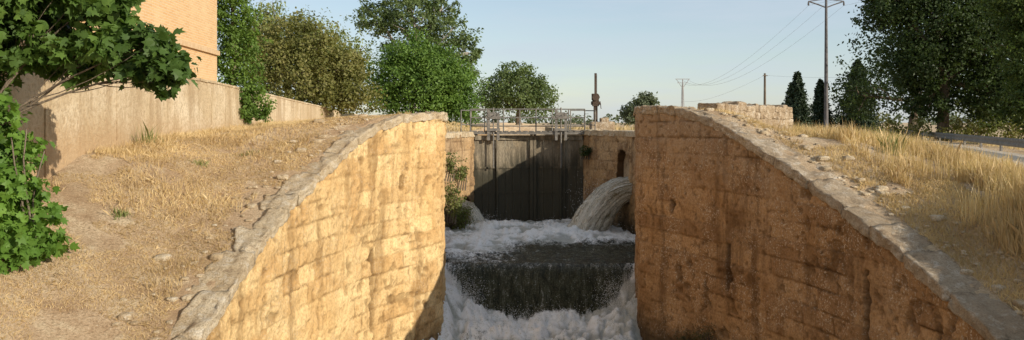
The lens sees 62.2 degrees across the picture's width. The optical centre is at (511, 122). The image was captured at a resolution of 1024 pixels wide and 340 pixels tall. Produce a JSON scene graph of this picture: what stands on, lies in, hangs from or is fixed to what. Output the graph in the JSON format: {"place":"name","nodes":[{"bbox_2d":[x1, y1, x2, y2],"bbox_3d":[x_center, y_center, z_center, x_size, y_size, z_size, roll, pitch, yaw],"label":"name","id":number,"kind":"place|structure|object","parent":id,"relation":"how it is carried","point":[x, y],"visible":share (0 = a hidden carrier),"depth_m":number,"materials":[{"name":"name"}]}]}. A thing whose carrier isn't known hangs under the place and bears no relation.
{"place":"outdoors","nodes":[
{"label":"outdoors","id":0,"kind":"place"},
{"bbox_2d":[0,110,1023,339],"bbox_3d":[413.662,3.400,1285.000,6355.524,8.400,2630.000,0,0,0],"label":"ground","id":1,"kind":"structure","parent":0,"point":[82,214],"depth_m":13.74,"materials":[{"name":"beige soil"}]},
{"bbox_2d":[0,87,80,274],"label":"fig shrub","id":2,"kind":"object","parent":1,"relation":"on","point":[26,219],"visible":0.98,"depth_m":11.79,"materials":[{"name":"green plant"}]},
{"bbox_2d":[0,0,201,163],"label":"fig tree","id":3,"kind":"object","parent":1,"relation":"on","point":[55,46],"visible":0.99,"depth_m":11.98,"materials":[{"name":"green plant"}]},
{"bbox_2d":[20,0,216,81],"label":"walls","id":4,"kind":"structure","parent":1,"relation":"on","point":[196,20],"depth_m":23.86,"materials":[{"name":"beige brick"}]},
{"bbox_2d":[132,29,219,55],"bbox_3d":[-8.474,-2.130,17.125,0.081,0.140,18.294,0,0,-4],"label":"string course","id":5,"kind":"object","parent":4,"relation":"attached to","point":[184,43],"visible":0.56,"depth_m":23.97,"materials":[{"name":"stone"}]},
{"bbox_2d":[109,207,132,219],"bbox_3d":[-6.386,1.454,13.801,0.439,0.294,0.370,0,0,39],"label":"green weed","id":6,"kind":"object","parent":1,"relation":"on","point":[119,215],"visible":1,"depth_m":13.78,"materials":[{"name":"green plant"}]},
{"bbox_2d":[132,122,163,143],"bbox_3d":[-7.736,0.211,17.979,0.696,0.592,0.644,0,0,42],"label":"green weed","id":7,"kind":"object","parent":1,"relation":"on","point":[146,130],"visible":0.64,"depth_m":17.98,"materials":[{"name":"plant"}]},
{"bbox_2d":[1,73,352,180],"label":"masonry","id":8,"kind":"object","parent":1,"relation":"on","point":[72,126],"visible":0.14,"depth_m":17.25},
{"bbox_2d":[186,77,357,114],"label":"capstones","id":9,"kind":"object","parent":8,"relation":"on","point":[211,81],"visible":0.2,"depth_m":26.41,"materials":[{"name":"beige stone"}]},
{"bbox_2d":[48,118,315,186],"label":"wall foot grass","id":10,"kind":"structure","parent":1,"relation":"on","point":[173,135],"depth_m":18.11,"materials":[{"name":"plant"}]},
{"bbox_2d":[192,159,210,167],"bbox_3d":[-6.078,0.801,16.635,0.420,0.206,0.347,0,0,33],"label":"green weed","id":11,"kind":"object","parent":1,"relation":"on","point":[200,162],"visible":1,"depth_m":16.58,"materials":[{"name":"green plant"}]},
{"bbox_2d":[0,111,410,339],"bbox_3d":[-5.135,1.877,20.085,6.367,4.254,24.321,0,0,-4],"label":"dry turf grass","id":12,"kind":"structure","parent":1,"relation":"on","point":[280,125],"depth_m":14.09,"materials":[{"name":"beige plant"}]},
{"bbox_2d":[217,0,277,123],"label":"ivy thicket","id":13,"kind":"object","parent":1,"relation":"on","point":[235,40],"visible":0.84,"depth_m":27.17,"materials":[{"name":"green plant"}]},
{"bbox_2d":[218,0,377,114],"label":"willow tree","id":14,"kind":"object","parent":1,"relation":"on","point":[274,15],"visible":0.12,"depth_m":53.49,"materials":[{"name":"green plant"}]},
{"bbox_2d":[171,111,447,339],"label":"coping","id":15,"kind":"object","parent":1,"relation":"on","point":[202,312],"visible":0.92,"depth_m":14.04,"materials":[{"name":"stone"}]},
{"bbox_2d":[237,4,387,116],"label":"dusty elm tree","id":16,"kind":"object","parent":1,"relation":"on","point":[334,84],"visible":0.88,"depth_m":43.36,"materials":[{"name":"green plant"}]},
{"bbox_2d":[206,119,446,339],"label":"masonry","id":17,"kind":"object","parent":1,"relation":"on","point":[354,248],"visible":0.95,"depth_m":18.70,"materials":[{"name":"beige stone"}]},
{"bbox_2d":[343,0,484,113],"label":"poplar tree","id":18,"kind":"object","parent":1,"relation":"on","point":[389,14],"visible":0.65,"depth_m":69.33,"materials":[{"name":"green plant"}]},
{"bbox_2d":[358,24,489,126],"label":"round ash tree","id":19,"kind":"object","parent":1,"relation":"on","point":[447,91],"visible":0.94,"depth_m":49.04,"materials":[{"name":"green plant"}]},
{"bbox_2d":[444,135,474,228],"bbox_3d":[-2.798,3.250,30.227,2.686,5.500,11.588,0,0,0],"label":"masonry","id":20,"kind":"object","parent":1,"relation":"on","point":[464,148],"visible":0.1,"depth_m":34.31,"materials":[{"name":"stone"}]},
{"bbox_2d":[444,151,474,229],"bbox_3d":[-2.074,2.656,32.605,1.130,3.158,3.074,0,0,14],"label":"shrub","id":21,"kind":"object","parent":20,"relation":"attached to","point":[451,197],"visible":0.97,"depth_m":32.03,"materials":[{"name":"green plant"}]},
{"bbox_2d":[445,131,477,138],"bbox_3d":[-2.803,0.509,30.654,1.418,0.306,11.138,0,0,7],"label":"coping","id":22,"kind":"object","parent":20,"relation":"on","point":[453,134],"visible":0.3,"depth_m":33.99,"materials":[{"name":"stone"}]},
{"bbox_2d":[461,200,485,224],"bbox_3d":[-1.761,3.719,34.358,1.492,1.255,0.979,0,0,0],"label":"water jet","id":23,"kind":"object","parent":20,"relation":"attached to","point":[474,215],"visible":0.41,"depth_m":34.10},
{"bbox_2d":[445,121,483,131],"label":"bank grass","id":24,"kind":"structure","parent":1,"relation":"on","point":[451,127],"depth_m":44.28,"materials":[{"name":"plant"}]},
{"bbox_2d":[476,61,562,124],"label":"lone elm tree","id":25,"kind":"object","parent":1,"relation":"on","point":[528,90],"visible":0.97,"depth_m":98.90,"materials":[{"name":"green plant"}]},
{"bbox_2d":[460,108,595,221],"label":"lock gate","id":26,"kind":"structure","parent":1,"relation":"on","point":[532,176],"depth_m":35.92,"materials":[{"name":"wood"}]},
{"bbox_2d":[96,108,1023,339],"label":"loose stones","id":27,"kind":"object","parent":1,"relation":"on","point":[127,317],"visible":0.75,"depth_m":14.57,"materials":[{"name":"grey stone"}]},
{"bbox_2d":[545,127,580,134],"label":"upstream masonry","id":28,"kind":"object","parent":1,"relation":"on","point":[547,129],"visible":0.02,"depth_m":66.58,"materials":[{"name":"stone"}]},
{"bbox_2d":[589,73,614,129],"bbox_3d":[4.027,-0.783,38.050,1.101,2.833,0.951,0,0,0],"label":"sluice rack post","id":29,"kind":"object","parent":1,"relation":"on","point":[604,123],"visible":0.77,"depth_m":37.76,"materials":[{"name":"metal"}]},
{"bbox_2d":[581,129,634,136],"bbox_3d":[4.303,0.433,30.681,1.446,0.287,11.126,0,0,-7],"label":"coping","id":30,"kind":"object","parent":1,"relation":"on","point":[601,133],"visible":0.38,"depth_m":33.11,"materials":[{"name":"stone"}]},
{"bbox_2d":[582,133,635,234],"bbox_3d":[4.688,3.210,30.227,3.620,5.580,11.576,0,0,0],"label":"masonry","id":31,"kind":"object","parent":1,"relation":"on","point":[601,166],"visible":0.2,"depth_m":33.01,"materials":[{"name":"stone"}]},
{"bbox_2d":[576,144,592,159],"bbox_3d":[3.003,1.217,34.989,0.692,0.644,0.756,0,0,0],"label":"hanging fern","id":32,"kind":"object","parent":31,"relation":"attached to","point":[584,153],"visible":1,"depth_m":34.93,"materials":[{"name":"green plant"}]},
{"bbox_2d":[567,176,632,231],"bbox_3d":[3.648,3.234,31.498,3.388,2.524,1.751,0,0,0],"label":"water jet","id":33,"kind":"object","parent":31,"relation":"attached to","point":[615,196],"visible":0.62,"depth_m":31.02},
{"bbox_2d":[617,91,659,126],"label":"tree","id":34,"kind":"object","parent":1,"relation":"on","point":[648,99],"visible":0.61,"depth_m":109.32,"materials":[{"name":"green plant"}]},
{"bbox_2d":[378,111,1008,124],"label":"distant tree line","id":35,"kind":"object","parent":1,"relation":"on","point":[580,120],"visible":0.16,"depth_m":329.19,"materials":[{"name":"green plant"}]},
{"bbox_2d":[697,101,792,130],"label":"rubble parapet wall","id":36,"kind":"structure","parent":1,"relation":"on","point":[772,114],"depth_m":22.82,"materials":[{"name":"stone"}]},
{"bbox_2d":[763,73,767,104],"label":"wooden pole","id":37,"kind":"object","parent":1,"relation":"on","point":[764,75],"visible":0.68,"depth_m":89.89,"materials":[{"name":"brown wood"}]},
{"bbox_2d":[781,82,792,104],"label":"spruce tree","id":38,"kind":"object","parent":1,"relation":"on","point":[786,96],"visible":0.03,"depth_m":85.98,"materials":[{"name":"green plant"}]},
{"bbox_2d":[785,71,814,127],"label":"spruce tree","id":39,"kind":"object","parent":1,"relation":"on","point":[797,102],"visible":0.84,"depth_m":79.48,"materials":[{"name":"green plant"}]},
{"bbox_2d":[634,113,984,339],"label":"masonry","id":40,"kind":"object","parent":1,"relation":"on","point":[734,240],"visible":0.95,"depth_m":17.91,"materials":[{"name":"stone"}]},
{"bbox_2d":[673,323,714,339],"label":"wall moss tuft","id":41,"kind":"object","parent":40,"relation":"attached to","point":[703,336],"visible":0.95,"depth_m":19.20,"materials":[{"name":"green plant"}]},
{"bbox_2d":[633,105,1023,339],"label":"coping","id":42,"kind":"object","parent":40,"relation":"on","point":[984,316],"visible":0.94,"depth_m":13.73,"materials":[{"name":"stone"}]},
{"bbox_2d":[809,79,834,127],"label":"spruce tree","id":43,"kind":"object","parent":1,"relation":"on","point":[817,107],"visible":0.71,"depth_m":81.54,"materials":[{"name":"green plant"}]},
{"bbox_2d":[807,0,844,126],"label":"power pole","id":44,"kind":"object","parent":1,"relation":"on","point":[826,72],"visible":0.95,"depth_m":59.91,"materials":[{"name":"wood"}]},
{"bbox_2d":[678,0,858,101],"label":"power lines","id":45,"kind":"object","parent":44,"relation":"attached to","point":[769,60],"visible":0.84,"depth_m":83.16,"materials":[{"name":"black metal"}]},
{"bbox_2d":[687,106,1023,314],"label":"short dry grass","id":46,"kind":"structure","parent":1,"relation":"on","point":[955,194],"depth_m":14.32,"materials":[{"name":"beige plant"}]},
{"bbox_2d":[830,59,884,133],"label":"spruce tree","id":47,"kind":"object","parent":1,"relation":"on","point":[868,123],"visible":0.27,"depth_m":79.36,"materials":[{"name":"green plant"}]},
{"bbox_2d":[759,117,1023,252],"bbox_3d":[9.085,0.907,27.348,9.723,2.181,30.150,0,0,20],"label":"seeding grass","id":48,"kind":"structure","parent":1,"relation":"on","point":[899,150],"depth_m":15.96,"materials":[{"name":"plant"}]},
{"bbox_2d":[871,130,912,156],"bbox_3d":[7.870,0.421,17.528,0.976,0.736,1.316,0,0,22],"label":"green weed","id":49,"kind":"object","parent":1,"relation":"on","point":[889,144],"visible":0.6,"depth_m":17.60,"materials":[{"name":"green plant"}]},
{"bbox_2d":[769,123,1023,261],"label":"tall dry grass","id":50,"kind":"structure","parent":1,"relation":"on","point":[833,133],"depth_m":15.77,"materials":[{"name":"plant"}]},
{"bbox_2d":[828,4,1009,135],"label":"elm tree","id":51,"kind":"object","parent":1,"relation":"on","point":[848,102],"visible":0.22,"depth_m":67.81,"materials":[{"name":"green plant"}]},
{"bbox_2d":[837,0,1023,140],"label":"elm tree","id":52,"kind":"object","parent":1,"relation":"on","point":[923,56],"visible":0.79,"depth_m":48.81,"materials":[{"name":"green plant"}]},
{"bbox_2d":[861,112,1023,140],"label":"hedge","id":53,"kind":"object","parent":1,"relation":"on","point":[966,130],"visible":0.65,"depth_m":49.80,"materials":[{"name":"green plant"}]},
{"bbox_2d":[879,128,1023,150],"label":"guardrail","id":54,"kind":"object","parent":1,"relation":"on","point":[1001,142],"visible":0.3,"depth_m":36.33,"materials":[{"name":"metal"}]},
{"bbox_2d":[882,131,1023,150],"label":"verge grass","id":55,"kind":"structure","parent":1,"relation":"on","point":[992,145],"depth_m":39.84,"materials":[{"name":"plant"}]},
{"bbox_2d":[949,94,1023,138],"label":"roadside shrub","id":56,"kind":"object","parent":1,"relation":"on","point":[993,130],"visible":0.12,"depth_m":52.03,"materials":[{"name":"green plant"}]},
{"bbox_2d":[966,0,1023,132],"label":"elm tree","id":57,"kind":"object","parent":1,"relation":"on","point":[1016,29],"visible":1,"depth_m":42.09,"materials":[{"name":"green plant"}]},
{"bbox_2d":[494,134,545,134],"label":"upstream water","id":58,"kind":"structure","parent":0,"point":[519,134],"depth_m":76.72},
{"bbox_2d":[422,219,641,339],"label":"canal water","id":59,"kind":"structure","parent":0,"point":[523,262],"depth_m":24.05,"materials":[{"name":"white liquid"}]},
{"bbox_2d":[447,161,641,333],"bbox_3d":[0.950,3.411,28.387,9.621,4.692,14.297,0,0,0],"label":"water spray","id":60,"kind":"object","parent":59,"relation":"on","point":[556,296],"visible":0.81,"depth_m":22.90,"materials":[{"name":"white liquid"}]},
{"bbox_2d":[550,123,634,129],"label":"field grass","id":61,"kind":"structure","parent":0,"point":[619,128],"depth_m":56.65,"materials":[{"name":"plant"}]},
{"bbox_2d":[217,0,1023,122],"label":"sky","id":62,"kind":"structure","parent":0,"point":[633,47],"materials":[{"name":"blue"}]},
{"bbox_2d":[676,79,688,106],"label":"power pylon","id":63,"kind":"object","parent":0,"point":[682,93],"visible":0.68,"depth_m":199.94,"materials":[{"name":"grey metal"}]},
{"bbox_2d":[887,133,1023,164],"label":"gravel road","id":64,"kind":"structure","parent":0,"point":[1015,156],"depth_m":30.62,"materials":[{"name":"grey gravel"}]}
]}

